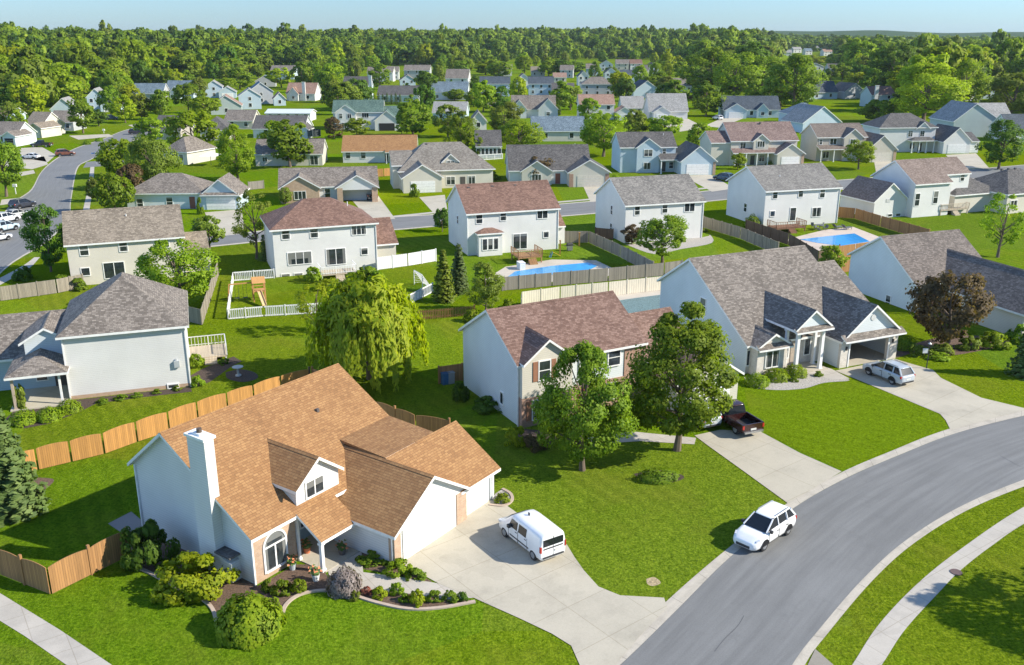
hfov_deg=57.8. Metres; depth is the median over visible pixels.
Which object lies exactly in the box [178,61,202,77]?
wood tree
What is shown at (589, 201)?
gutter
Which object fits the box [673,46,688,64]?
wood tree
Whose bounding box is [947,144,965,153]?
garage door
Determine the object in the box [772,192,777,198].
window
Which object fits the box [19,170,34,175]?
driveway
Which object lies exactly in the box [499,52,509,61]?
tree
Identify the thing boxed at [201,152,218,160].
patio umbrella
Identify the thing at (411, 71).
house
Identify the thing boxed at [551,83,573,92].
house
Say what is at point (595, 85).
house
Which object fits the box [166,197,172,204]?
window
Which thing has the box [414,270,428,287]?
soccer goal
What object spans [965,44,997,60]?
wood tree
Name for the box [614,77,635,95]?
tree
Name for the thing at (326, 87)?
tree
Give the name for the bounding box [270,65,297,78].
house
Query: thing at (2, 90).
wood tree
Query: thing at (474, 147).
tree
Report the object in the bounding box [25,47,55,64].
wood tree
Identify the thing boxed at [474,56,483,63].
tree
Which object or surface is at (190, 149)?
house
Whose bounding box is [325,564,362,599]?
shrub
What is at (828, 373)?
path
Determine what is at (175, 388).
shrub
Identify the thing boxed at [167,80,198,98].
house
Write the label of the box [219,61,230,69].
tree
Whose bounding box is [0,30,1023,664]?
ground
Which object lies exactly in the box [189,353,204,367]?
shrub
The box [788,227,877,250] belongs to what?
patio
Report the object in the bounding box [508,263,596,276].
pool
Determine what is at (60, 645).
sidewalk
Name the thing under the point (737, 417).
pickup truck
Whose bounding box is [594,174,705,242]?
house
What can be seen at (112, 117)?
car
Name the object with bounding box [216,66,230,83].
tree
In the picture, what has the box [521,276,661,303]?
vinyl fence
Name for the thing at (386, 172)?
wooden fence
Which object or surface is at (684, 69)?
tree
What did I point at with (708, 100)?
tree
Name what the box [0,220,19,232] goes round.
car
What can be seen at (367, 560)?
shrub
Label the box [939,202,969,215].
wooden deck
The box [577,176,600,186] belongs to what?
garage door
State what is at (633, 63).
house
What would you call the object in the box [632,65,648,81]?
tree
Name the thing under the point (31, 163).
driveway
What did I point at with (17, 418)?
shrub
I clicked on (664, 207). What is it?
window
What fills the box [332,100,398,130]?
house
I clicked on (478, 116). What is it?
house
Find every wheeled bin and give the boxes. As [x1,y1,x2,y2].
[440,372,448,384]
[446,371,454,383]
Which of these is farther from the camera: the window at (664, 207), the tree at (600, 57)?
the tree at (600, 57)
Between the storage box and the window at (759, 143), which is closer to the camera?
the storage box
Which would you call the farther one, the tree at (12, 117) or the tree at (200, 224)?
the tree at (12, 117)
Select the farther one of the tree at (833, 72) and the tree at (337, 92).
the tree at (833, 72)
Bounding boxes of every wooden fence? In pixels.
[0,273,83,300]
[0,527,130,593]
[25,366,310,469]
[188,263,218,324]
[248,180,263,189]
[311,366,449,431]
[377,168,389,176]
[418,304,474,318]
[438,362,462,383]
[502,260,682,290]
[565,231,653,264]
[595,227,613,239]
[703,216,778,248]
[745,219,840,260]
[837,242,868,256]
[838,207,929,233]
[839,259,849,271]
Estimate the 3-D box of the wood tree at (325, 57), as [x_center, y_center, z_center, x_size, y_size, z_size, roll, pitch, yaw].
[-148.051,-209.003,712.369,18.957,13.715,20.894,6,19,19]
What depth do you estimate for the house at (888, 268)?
104.30 m
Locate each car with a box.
[0,212,20,220]
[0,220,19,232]
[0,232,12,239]
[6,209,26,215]
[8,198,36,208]
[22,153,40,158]
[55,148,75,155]
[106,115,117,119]
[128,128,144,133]
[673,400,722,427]
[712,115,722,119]
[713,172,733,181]
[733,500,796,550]
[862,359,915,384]
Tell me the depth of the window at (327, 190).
169.32 m
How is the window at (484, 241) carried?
in the house at (492, 219)
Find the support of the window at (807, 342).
in the house at (779, 308)
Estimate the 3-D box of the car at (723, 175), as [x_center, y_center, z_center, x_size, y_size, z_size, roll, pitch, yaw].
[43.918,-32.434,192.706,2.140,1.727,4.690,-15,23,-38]
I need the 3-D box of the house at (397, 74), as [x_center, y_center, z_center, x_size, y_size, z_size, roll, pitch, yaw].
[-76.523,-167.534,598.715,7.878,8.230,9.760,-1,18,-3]
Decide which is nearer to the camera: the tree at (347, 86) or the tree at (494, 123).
the tree at (494, 123)
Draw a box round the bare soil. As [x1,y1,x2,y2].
[646,577,660,585]
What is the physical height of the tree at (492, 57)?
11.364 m
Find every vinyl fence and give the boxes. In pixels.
[227,268,432,318]
[376,248,436,269]
[479,153,502,159]
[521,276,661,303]
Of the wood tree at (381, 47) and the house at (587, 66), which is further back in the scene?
the wood tree at (381, 47)
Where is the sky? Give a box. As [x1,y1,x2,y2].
[0,0,1023,32]
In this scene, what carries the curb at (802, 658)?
on the road at (785, 596)
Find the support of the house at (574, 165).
on the ground at (624, 534)
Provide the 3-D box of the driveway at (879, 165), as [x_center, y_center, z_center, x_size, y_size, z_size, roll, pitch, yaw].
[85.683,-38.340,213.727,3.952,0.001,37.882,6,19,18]
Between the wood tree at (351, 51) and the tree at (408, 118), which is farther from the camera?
the wood tree at (351, 51)
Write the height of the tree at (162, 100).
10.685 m
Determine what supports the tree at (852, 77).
on the ground at (624, 534)
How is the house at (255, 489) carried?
on the ground at (624, 534)
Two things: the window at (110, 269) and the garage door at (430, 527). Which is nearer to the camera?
the garage door at (430, 527)
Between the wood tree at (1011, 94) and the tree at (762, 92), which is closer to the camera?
the wood tree at (1011, 94)
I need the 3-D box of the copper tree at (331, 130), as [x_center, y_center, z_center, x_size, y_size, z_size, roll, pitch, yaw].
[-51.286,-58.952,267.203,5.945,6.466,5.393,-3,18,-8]
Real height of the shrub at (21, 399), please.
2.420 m
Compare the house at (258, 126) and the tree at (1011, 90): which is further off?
the tree at (1011, 90)
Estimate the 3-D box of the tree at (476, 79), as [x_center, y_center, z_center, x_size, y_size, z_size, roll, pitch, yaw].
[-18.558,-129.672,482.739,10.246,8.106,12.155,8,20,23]
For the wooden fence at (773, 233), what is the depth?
136.10 m
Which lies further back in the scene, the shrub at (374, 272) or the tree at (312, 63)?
the tree at (312, 63)
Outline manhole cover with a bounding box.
[950,569,961,575]
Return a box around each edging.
[140,567,475,621]
[489,488,513,506]
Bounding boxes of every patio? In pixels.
[108,512,141,530]
[489,259,610,281]
[616,290,660,299]
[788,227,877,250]
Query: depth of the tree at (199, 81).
416.39 m
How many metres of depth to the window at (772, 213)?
146.36 m
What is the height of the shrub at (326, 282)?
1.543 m
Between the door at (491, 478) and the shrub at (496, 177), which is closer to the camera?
the door at (491, 478)
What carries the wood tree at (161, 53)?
on the ground at (624, 534)
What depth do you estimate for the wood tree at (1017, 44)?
489.61 m
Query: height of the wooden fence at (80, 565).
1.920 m
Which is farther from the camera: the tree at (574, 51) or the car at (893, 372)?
the tree at (574, 51)
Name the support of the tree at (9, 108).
on the ground at (624, 534)
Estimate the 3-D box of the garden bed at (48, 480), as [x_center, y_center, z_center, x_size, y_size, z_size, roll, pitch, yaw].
[-33.414,10.819,62.213,3.734,0.001,4.809,0,18,0]
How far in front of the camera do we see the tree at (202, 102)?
328.70 m
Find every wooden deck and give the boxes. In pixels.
[188,334,226,364]
[317,260,356,281]
[511,244,542,264]
[767,218,806,233]
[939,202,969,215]
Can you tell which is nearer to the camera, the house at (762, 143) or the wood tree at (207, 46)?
the house at (762, 143)
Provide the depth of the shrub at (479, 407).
75.50 m
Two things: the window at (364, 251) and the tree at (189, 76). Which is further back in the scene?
the tree at (189, 76)
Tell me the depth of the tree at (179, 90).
348.13 m
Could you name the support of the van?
on the driveway at (478, 555)
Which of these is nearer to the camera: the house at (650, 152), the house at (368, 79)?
the house at (650, 152)
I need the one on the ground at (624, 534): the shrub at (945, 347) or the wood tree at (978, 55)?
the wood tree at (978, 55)
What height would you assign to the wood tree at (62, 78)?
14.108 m
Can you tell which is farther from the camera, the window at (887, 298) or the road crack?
the window at (887, 298)
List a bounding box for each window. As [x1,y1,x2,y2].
[36,377,48,381]
[78,246,89,255]
[80,267,90,275]
[102,261,125,278]
[118,242,128,251]
[136,198,143,205]
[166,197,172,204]
[167,383,179,388]
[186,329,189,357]
[262,157,267,161]
[262,529,287,574]
[281,231,290,239]
[287,251,311,265]
[294,191,305,199]
[299,521,304,529]
[304,473,324,499]
[309,156,318,164]
[309,229,318,237]
[324,188,330,196]
[325,247,346,265]
[345,152,350,158]
[351,225,366,235]
[360,152,365,158]
[360,247,367,254]
[362,113,368,117]
[446,176,454,184]
[468,176,475,183]
[476,215,482,223]
[482,238,487,250]
[488,238,492,249]
[493,238,498,249]
[496,148,501,154]
[500,213,506,220]
[500,391,503,405]
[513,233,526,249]
[531,174,541,179]
[532,398,541,420]
[537,211,547,218]
[538,359,550,381]
[543,231,548,237]
[607,350,620,366]
[634,206,640,215]
[643,162,650,169]
[644,149,652,156]
[662,205,667,213]
[669,161,673,168]
[684,203,694,211]
[700,296,706,313]
[740,142,745,147]
[743,202,746,212]
[745,349,750,366]
[757,141,764,146]
[758,155,764,161]
[764,350,779,368]
[769,210,775,216]
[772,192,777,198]
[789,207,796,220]
[798,191,803,197]
[803,338,810,355]
[811,207,821,216]
[819,189,825,197]
[822,151,829,157]
[829,138,836,144]
[885,294,891,303]
[908,131,912,136]
[914,193,920,205]
[920,130,924,136]
[932,191,938,203]
[960,175,964,181]
[1009,200,1017,208]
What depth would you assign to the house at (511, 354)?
75.47 m
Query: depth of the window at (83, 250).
112.22 m
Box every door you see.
[4,138,13,144]
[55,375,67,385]
[189,197,195,207]
[206,197,235,209]
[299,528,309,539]
[402,497,455,558]
[411,181,434,192]
[460,177,464,183]
[466,479,487,514]
[489,476,492,499]
[555,173,559,183]
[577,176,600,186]
[656,114,667,119]
[662,162,665,171]
[686,164,708,174]
[693,382,729,399]
[729,112,742,117]
[750,155,754,164]
[781,157,798,163]
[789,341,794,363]
[872,153,890,161]
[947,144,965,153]
[969,144,976,152]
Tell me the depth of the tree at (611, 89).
434.89 m
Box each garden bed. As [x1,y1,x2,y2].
[6,387,191,427]
[29,478,53,488]
[131,537,469,632]
[191,356,240,385]
[226,369,257,381]
[362,553,431,581]
[490,489,510,503]
[518,429,555,445]
[626,234,713,253]
[634,470,683,483]
[744,372,848,389]
[896,336,1008,357]
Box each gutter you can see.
[0,125,194,272]
[5,129,127,211]
[211,178,973,246]
[212,165,1018,236]
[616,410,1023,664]
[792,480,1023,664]
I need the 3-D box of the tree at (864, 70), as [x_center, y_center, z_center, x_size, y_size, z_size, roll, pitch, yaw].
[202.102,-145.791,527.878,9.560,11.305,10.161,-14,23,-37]
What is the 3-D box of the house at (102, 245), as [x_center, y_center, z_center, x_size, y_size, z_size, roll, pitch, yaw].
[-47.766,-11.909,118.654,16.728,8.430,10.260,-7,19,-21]
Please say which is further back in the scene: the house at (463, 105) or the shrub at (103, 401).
the house at (463, 105)
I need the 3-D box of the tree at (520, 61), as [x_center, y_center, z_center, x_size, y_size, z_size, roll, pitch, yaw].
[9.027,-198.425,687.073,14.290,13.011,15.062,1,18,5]
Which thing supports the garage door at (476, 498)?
in the house at (255, 489)
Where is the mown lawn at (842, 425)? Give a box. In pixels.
[744,380,947,469]
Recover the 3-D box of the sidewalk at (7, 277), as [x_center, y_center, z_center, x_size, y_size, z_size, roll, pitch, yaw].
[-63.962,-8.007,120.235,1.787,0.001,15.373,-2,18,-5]
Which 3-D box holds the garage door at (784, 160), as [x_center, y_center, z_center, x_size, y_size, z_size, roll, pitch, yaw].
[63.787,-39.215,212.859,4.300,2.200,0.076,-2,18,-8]
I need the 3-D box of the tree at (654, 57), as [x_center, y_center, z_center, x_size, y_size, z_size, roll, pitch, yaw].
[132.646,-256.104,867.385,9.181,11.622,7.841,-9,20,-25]
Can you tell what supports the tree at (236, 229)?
on the ground at (624, 534)
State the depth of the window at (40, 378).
80.30 m
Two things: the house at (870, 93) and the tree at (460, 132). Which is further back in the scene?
the house at (870, 93)
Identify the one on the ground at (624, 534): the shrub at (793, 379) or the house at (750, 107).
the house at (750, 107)
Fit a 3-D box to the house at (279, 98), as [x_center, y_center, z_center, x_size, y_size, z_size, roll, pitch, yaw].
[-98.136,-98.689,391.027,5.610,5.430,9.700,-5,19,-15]
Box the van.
[498,509,565,560]
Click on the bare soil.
(652, 581)
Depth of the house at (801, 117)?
285.16 m
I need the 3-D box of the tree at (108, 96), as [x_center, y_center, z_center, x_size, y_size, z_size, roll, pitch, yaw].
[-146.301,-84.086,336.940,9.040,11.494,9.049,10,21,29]
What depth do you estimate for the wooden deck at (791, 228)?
143.33 m
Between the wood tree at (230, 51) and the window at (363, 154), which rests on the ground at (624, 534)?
the wood tree at (230, 51)
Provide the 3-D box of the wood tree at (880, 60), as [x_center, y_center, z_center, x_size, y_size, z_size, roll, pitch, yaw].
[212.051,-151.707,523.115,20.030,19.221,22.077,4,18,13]
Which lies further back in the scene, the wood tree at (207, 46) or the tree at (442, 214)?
the wood tree at (207, 46)
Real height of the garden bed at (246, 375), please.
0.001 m
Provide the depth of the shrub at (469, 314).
98.91 m
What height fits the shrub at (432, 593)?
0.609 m
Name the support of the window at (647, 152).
in the house at (650, 152)
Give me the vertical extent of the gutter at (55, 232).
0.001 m
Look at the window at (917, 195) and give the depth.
153.75 m
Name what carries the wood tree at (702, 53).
on the ground at (624, 534)
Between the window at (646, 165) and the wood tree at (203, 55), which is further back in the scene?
the wood tree at (203, 55)
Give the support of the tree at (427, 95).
on the ground at (624, 534)
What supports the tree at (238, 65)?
on the ground at (624, 534)
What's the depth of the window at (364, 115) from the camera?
291.99 m
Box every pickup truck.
[30,140,53,146]
[721,399,764,434]
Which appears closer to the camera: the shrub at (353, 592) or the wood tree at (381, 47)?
the shrub at (353, 592)
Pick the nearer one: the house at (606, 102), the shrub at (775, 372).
the shrub at (775, 372)
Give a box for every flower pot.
[286,554,297,570]
[300,537,312,553]
[308,564,322,581]
[335,539,347,555]
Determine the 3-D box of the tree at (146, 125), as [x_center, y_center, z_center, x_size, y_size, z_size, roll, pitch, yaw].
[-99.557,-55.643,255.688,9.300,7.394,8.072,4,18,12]
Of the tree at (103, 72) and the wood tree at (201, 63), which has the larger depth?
the wood tree at (201, 63)
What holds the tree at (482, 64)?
on the ground at (624, 534)
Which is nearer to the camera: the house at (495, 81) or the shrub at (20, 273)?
the shrub at (20, 273)
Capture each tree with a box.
[0,45,24,57]
[0,53,11,74]
[0,65,14,96]
[0,82,16,105]
[0,101,23,120]
[0,139,25,196]
[0,407,52,527]
[4,45,59,107]
[5,74,48,115]
[5,110,27,122]
[13,54,52,82]
[18,203,66,271]
[22,86,47,105]
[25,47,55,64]
[36,61,85,106]
[48,45,71,63]
[55,71,71,98]
[58,82,84,99]
[61,43,103,85]
[62,42,87,63]
[65,98,95,132]
[66,63,90,89]
[73,62,114,86]
[73,75,88,96]
[84,176,106,200]
[86,109,108,125]
[89,172,135,207]
[91,57,129,79]
[93,138,139,173]
[94,69,110,87]
[94,85,121,114]
[98,38,120,58]
[98,74,110,88]
[99,73,123,89]
[103,49,129,74]
[107,87,121,97]
[109,94,136,122]
[112,83,144,104]
[115,38,148,71]
[115,72,133,83]
[115,163,144,188]
[122,133,183,180]
[125,39,151,66]
[126,60,155,82]
[129,63,148,82]
[130,93,151,117]
[132,117,165,140]
[133,238,220,297]
[134,45,171,68]
[141,67,164,82]
[148,57,170,69]
[148,89,171,114]
[155,45,179,67]
[159,69,169,83]
[162,110,222,143]
[164,68,184,79]
[166,50,199,78]
[171,82,204,110]
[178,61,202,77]
[179,70,195,79]
[188,95,221,113]
[190,61,207,77]
[190,76,208,95]
[190,215,225,248]
[194,42,217,62]
[196,49,215,76]
[203,61,219,79]
[210,35,230,65]
[213,58,246,77]
[214,123,255,179]
[215,44,239,66]
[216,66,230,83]
[217,77,238,89]
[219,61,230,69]
[225,67,253,88]
[230,50,259,70]
[231,189,271,258]
[234,63,248,77]
[244,63,258,73]
[251,64,264,77]
[252,51,275,70]
[256,120,280,138]
[256,235,266,261]
[264,67,294,87]
[265,52,283,68]
[265,119,313,166]
[268,46,284,64]
[278,187,291,204]
[279,45,304,64]
[289,61,312,82]
[293,282,326,322]
[298,46,323,65]
[300,58,308,64]
[302,68,322,82]
[304,271,429,394]
[307,58,319,67]
[308,52,329,63]
[312,63,343,84]
[315,61,324,69]
[319,73,342,87]
[319,79,345,104]
[321,75,339,91]
[323,116,343,138]
[324,42,345,62]
[324,85,349,109]
[327,56,341,64]
[335,81,362,99]
[338,57,348,65]
[342,64,353,75]
[342,118,370,134]
[343,43,363,61]
[344,57,358,63]
[347,60,361,75]
[348,77,374,99]
[349,57,364,71]
[360,44,377,65]
[365,55,380,66]
[367,63,392,86]
[369,44,389,64]
[384,52,392,64]
[389,94,393,104]
[394,124,407,133]
[395,94,431,134]
[410,55,419,64]
[413,70,438,88]
[413,84,435,114]
[415,43,432,64]
[425,56,434,64]
[431,104,464,136]
[431,249,457,304]
[432,59,445,68]
[432,64,445,80]
[433,207,448,231]
[434,45,451,63]
[438,55,447,64]
[440,111,479,146]
[442,89,464,100]
[445,57,458,68]
[449,47,459,62]
[450,243,472,295]
[453,54,465,64]
[454,60,469,68]
[463,90,480,106]
[463,261,505,308]
[465,59,474,69]
[469,75,479,88]
[470,80,496,111]
[471,133,482,153]
[473,60,488,74]
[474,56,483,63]
[477,60,487,71]
[486,56,497,61]
[486,59,499,73]
[486,61,513,75]
[487,100,524,135]
[490,85,510,108]
[497,119,546,144]
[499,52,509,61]
[507,76,527,94]
[514,55,532,72]
[517,52,528,63]
[529,339,638,471]
[530,156,554,174]
[532,55,539,65]
[537,57,556,75]
[541,54,549,62]
[549,80,576,113]
[552,59,575,71]
[557,104,561,115]
[559,86,582,109]
[560,52,569,61]
[570,49,581,60]
[572,61,584,75]
[577,98,602,119]
[579,113,627,156]
[583,49,594,58]
[588,61,602,76]
[598,52,607,61]
[607,72,631,96]
[608,51,616,58]
[608,82,618,95]
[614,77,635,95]
[620,224,640,244]
[623,109,648,131]
[623,301,739,451]
[629,50,640,58]
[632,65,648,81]
[633,214,688,262]
[643,75,665,85]
[646,115,683,132]
[648,62,660,75]
[649,52,658,61]
[654,71,668,83]
[654,84,676,92]
[655,76,676,86]
[657,48,676,75]
[661,79,691,96]
[672,55,683,62]
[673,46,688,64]
[673,61,686,76]
[678,46,740,91]
[678,66,694,76]
[686,122,710,144]
[688,39,710,62]
[690,78,711,92]
[690,80,720,105]
[691,85,726,115]
[693,48,715,64]
[693,66,709,74]
[712,51,765,95]
[722,45,737,68]
[728,83,744,89]
[730,41,771,73]
[731,153,746,168]
[734,55,793,93]
[742,81,761,95]
[759,83,771,95]
[762,53,825,105]
[762,73,798,107]
[763,45,776,58]
[788,88,814,103]
[809,55,825,63]
[812,72,828,80]
[817,244,848,268]
[823,64,840,80]
[825,53,834,62]
[825,53,841,63]
[835,63,852,80]
[840,37,860,63]
[842,139,876,168]
[843,40,879,73]
[844,72,865,83]
[845,53,862,66]
[849,55,869,72]
[850,64,866,82]
[854,99,896,119]
[858,66,874,85]
[858,66,887,85]
[866,50,890,80]
[868,44,917,86]
[870,46,899,78]
[884,65,934,97]
[889,61,972,119]
[891,88,913,105]
[896,52,953,106]
[905,269,996,345]
[912,46,924,54]
[921,45,977,86]
[930,59,993,104]
[934,38,952,56]
[946,46,975,77]
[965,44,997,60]
[967,50,993,72]
[967,51,994,85]
[971,66,991,96]
[974,118,1023,168]
[978,192,1023,257]
[981,47,1004,65]
[983,72,1023,113]
[991,60,1010,91]
[995,37,1023,76]
[996,48,1010,62]
[1004,85,1015,105]
[1004,333,1023,380]
[1006,51,1023,73]
[1009,70,1023,112]
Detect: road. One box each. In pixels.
[0,123,194,271]
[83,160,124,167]
[207,165,1023,245]
[621,416,1023,664]
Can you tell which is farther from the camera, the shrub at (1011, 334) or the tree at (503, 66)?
the tree at (503, 66)
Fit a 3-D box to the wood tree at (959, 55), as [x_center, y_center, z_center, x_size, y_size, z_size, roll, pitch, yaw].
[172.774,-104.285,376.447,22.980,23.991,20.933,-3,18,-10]
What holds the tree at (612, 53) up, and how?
on the ground at (624, 534)
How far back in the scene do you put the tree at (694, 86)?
425.64 m
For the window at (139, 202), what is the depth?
161.53 m
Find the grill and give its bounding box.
[564,243,573,250]
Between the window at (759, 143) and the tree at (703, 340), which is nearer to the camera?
the tree at (703, 340)
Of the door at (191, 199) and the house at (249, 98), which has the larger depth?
the house at (249, 98)
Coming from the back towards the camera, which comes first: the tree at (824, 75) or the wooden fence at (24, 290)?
the tree at (824, 75)
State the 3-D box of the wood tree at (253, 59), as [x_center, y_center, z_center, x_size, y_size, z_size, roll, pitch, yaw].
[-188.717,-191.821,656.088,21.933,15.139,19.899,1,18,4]
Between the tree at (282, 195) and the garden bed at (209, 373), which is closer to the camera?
the garden bed at (209, 373)
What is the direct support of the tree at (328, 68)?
on the ground at (624, 534)
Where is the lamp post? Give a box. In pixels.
[923,342,931,367]
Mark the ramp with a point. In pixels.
(817, 658)
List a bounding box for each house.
[0,121,37,146]
[0,272,191,411]
[1,106,26,121]
[27,111,65,137]
[49,96,83,114]
[53,110,86,130]
[62,204,211,284]
[86,87,123,111]
[122,173,249,209]
[127,363,500,585]
[132,83,169,98]
[154,115,193,139]
[162,136,216,164]
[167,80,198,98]
[200,116,230,139]
[205,80,236,97]
[209,94,242,114]
[224,110,259,128]
[237,87,261,108]
[250,81,273,103]
[251,115,313,138]
[254,75,276,86]
[254,139,327,165]
[260,197,398,276]
[264,109,316,120]
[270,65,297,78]
[272,91,286,105]
[278,166,378,203]
[285,82,321,100]
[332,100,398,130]
[341,135,417,163]
[343,76,373,99]
[367,67,395,80]
[377,85,419,101]
[387,66,399,79]
[388,142,495,192]
[399,74,415,84]
[404,65,431,77]
[431,81,469,99]
[432,101,469,120]
[445,69,470,81]
[446,180,565,256]
[458,290,744,427]
[469,109,486,129]
[474,130,501,157]
[479,76,509,95]
[505,144,611,186]
[511,95,558,117]
[516,73,527,88]
[528,76,553,94]
[530,66,544,75]
[530,116,585,140]
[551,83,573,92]
[552,72,566,81]
[559,65,573,77]
[576,70,588,85]
[576,94,628,119]
[579,77,612,93]
[585,63,598,75]
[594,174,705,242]
[599,60,612,70]
[603,68,615,78]
[611,131,717,174]
[615,59,628,69]
[617,96,644,114]
[619,70,635,82]
[627,79,663,97]
[629,59,642,69]
[633,65,649,76]
[643,93,688,119]
[657,245,906,374]
[673,78,692,91]
[698,121,805,165]
[717,96,780,117]
[726,163,842,225]
[778,103,806,120]
[780,103,841,131]
[784,50,791,55]
[790,47,801,52]
[800,123,898,161]
[802,48,812,54]
[809,81,838,98]
[811,63,823,70]
[820,49,831,55]
[825,63,838,75]
[836,82,862,98]
[839,157,971,217]
[847,229,1023,338]
[859,85,894,105]
[861,113,979,153]
[929,100,1010,136]
[947,167,1023,213]
[981,87,994,98]
[988,114,1023,141]
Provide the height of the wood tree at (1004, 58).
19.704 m
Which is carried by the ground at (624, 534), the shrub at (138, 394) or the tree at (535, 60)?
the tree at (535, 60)
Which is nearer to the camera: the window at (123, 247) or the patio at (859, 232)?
the window at (123, 247)
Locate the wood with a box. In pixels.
[0,20,1023,68]
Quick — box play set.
[227,276,266,305]
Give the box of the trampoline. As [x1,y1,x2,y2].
[307,129,320,136]
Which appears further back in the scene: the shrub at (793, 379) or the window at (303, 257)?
the window at (303, 257)
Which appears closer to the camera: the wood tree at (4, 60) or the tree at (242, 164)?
the tree at (242, 164)
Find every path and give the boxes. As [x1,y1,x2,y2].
[328,546,472,598]
[588,432,695,443]
[809,368,848,378]
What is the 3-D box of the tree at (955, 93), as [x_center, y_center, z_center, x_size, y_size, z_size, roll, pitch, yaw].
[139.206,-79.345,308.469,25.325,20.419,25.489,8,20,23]
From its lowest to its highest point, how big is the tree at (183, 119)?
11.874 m
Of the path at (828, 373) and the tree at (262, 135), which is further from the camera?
the tree at (262, 135)
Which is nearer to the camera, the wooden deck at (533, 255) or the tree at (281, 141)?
the wooden deck at (533, 255)
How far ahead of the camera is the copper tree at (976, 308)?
88.25 m
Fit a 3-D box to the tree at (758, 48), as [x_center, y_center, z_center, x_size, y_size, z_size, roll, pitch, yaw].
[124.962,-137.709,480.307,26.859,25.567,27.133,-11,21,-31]
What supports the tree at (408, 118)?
on the ground at (624, 534)
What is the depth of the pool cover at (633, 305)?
105.58 m
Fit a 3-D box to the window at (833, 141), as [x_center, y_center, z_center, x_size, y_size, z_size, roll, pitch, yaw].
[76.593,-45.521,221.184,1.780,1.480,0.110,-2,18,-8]
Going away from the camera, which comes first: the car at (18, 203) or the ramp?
the ramp
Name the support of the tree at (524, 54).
on the ground at (624, 534)
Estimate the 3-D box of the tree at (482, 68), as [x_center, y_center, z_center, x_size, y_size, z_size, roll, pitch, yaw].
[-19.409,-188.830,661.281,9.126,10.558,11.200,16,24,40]
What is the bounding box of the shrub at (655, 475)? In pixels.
[633,466,679,484]
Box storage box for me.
[517,261,524,269]
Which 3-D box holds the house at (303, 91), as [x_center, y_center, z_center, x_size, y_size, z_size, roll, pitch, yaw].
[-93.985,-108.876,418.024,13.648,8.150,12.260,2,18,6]
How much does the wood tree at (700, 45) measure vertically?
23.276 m
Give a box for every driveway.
[0,198,16,204]
[5,156,47,168]
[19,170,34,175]
[20,147,54,161]
[71,134,112,139]
[205,210,242,234]
[352,196,394,218]
[405,498,666,664]
[419,195,446,213]
[584,187,598,201]
[662,119,696,131]
[690,175,727,191]
[695,430,840,502]
[707,118,742,126]
[836,359,1023,429]
[874,162,890,171]
[946,153,988,168]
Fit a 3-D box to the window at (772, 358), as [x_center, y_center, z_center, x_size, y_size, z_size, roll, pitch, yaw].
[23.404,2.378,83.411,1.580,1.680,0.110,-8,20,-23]
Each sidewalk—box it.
[0,257,39,284]
[0,593,110,664]
[83,167,93,209]
[394,188,705,216]
[852,507,1023,664]
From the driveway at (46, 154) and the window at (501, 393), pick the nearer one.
the window at (501, 393)
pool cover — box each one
[620,295,659,312]
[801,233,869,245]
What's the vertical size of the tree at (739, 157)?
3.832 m
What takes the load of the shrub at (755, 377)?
on the garden bed at (809, 380)
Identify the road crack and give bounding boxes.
[715,457,1020,650]
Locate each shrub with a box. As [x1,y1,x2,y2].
[8,408,40,427]
[11,265,32,281]
[11,383,26,408]
[36,405,64,423]
[54,274,67,288]
[55,398,83,415]
[72,278,88,291]
[82,140,90,144]
[95,397,108,405]
[113,394,127,401]
[119,518,180,571]
[130,392,142,398]
[149,550,240,606]
[152,389,161,393]
[172,385,182,391]
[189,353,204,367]
[190,375,205,387]
[196,197,204,214]
[213,590,287,651]
[218,358,229,365]
[261,578,274,593]
[269,579,290,596]
[289,578,306,592]
[303,266,325,282]
[313,277,335,291]
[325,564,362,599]
[349,590,360,601]
[355,549,388,568]
[356,266,382,280]
[361,586,371,594]
[367,270,380,281]
[372,585,387,600]
[382,557,413,577]
[389,582,404,595]
[397,592,408,602]
[405,567,426,580]
[407,588,425,607]
[409,183,419,197]
[425,590,440,602]
[441,590,459,603]
[451,381,469,402]
[456,591,468,601]
[462,309,478,322]
[472,395,502,414]
[493,171,501,179]
[494,492,510,503]
[502,298,514,306]
[504,425,525,447]
[523,433,547,452]
[633,466,679,484]
[742,372,770,389]
[744,214,760,226]
[763,367,790,383]
[782,363,807,378]
[788,377,798,382]
[813,371,823,376]
[897,335,916,351]
[910,344,933,357]
[923,351,950,361]
[929,342,954,354]
[954,335,981,350]
[974,331,1012,349]
[1004,324,1023,344]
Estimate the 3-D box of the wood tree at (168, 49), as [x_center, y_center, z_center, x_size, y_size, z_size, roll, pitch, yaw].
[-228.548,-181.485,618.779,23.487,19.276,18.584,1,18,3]
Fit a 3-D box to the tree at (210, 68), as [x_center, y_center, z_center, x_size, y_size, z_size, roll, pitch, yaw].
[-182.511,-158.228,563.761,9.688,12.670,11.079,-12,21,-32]
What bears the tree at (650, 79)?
on the ground at (624, 534)
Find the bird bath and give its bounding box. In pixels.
[232,365,242,376]
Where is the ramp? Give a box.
[808,649,832,664]
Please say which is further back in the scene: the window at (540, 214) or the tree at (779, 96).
the tree at (779, 96)
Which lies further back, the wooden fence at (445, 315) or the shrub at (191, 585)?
the wooden fence at (445, 315)
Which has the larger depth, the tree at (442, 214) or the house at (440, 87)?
the house at (440, 87)
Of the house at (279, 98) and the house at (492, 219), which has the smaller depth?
the house at (492, 219)
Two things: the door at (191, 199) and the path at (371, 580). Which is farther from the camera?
the door at (191, 199)

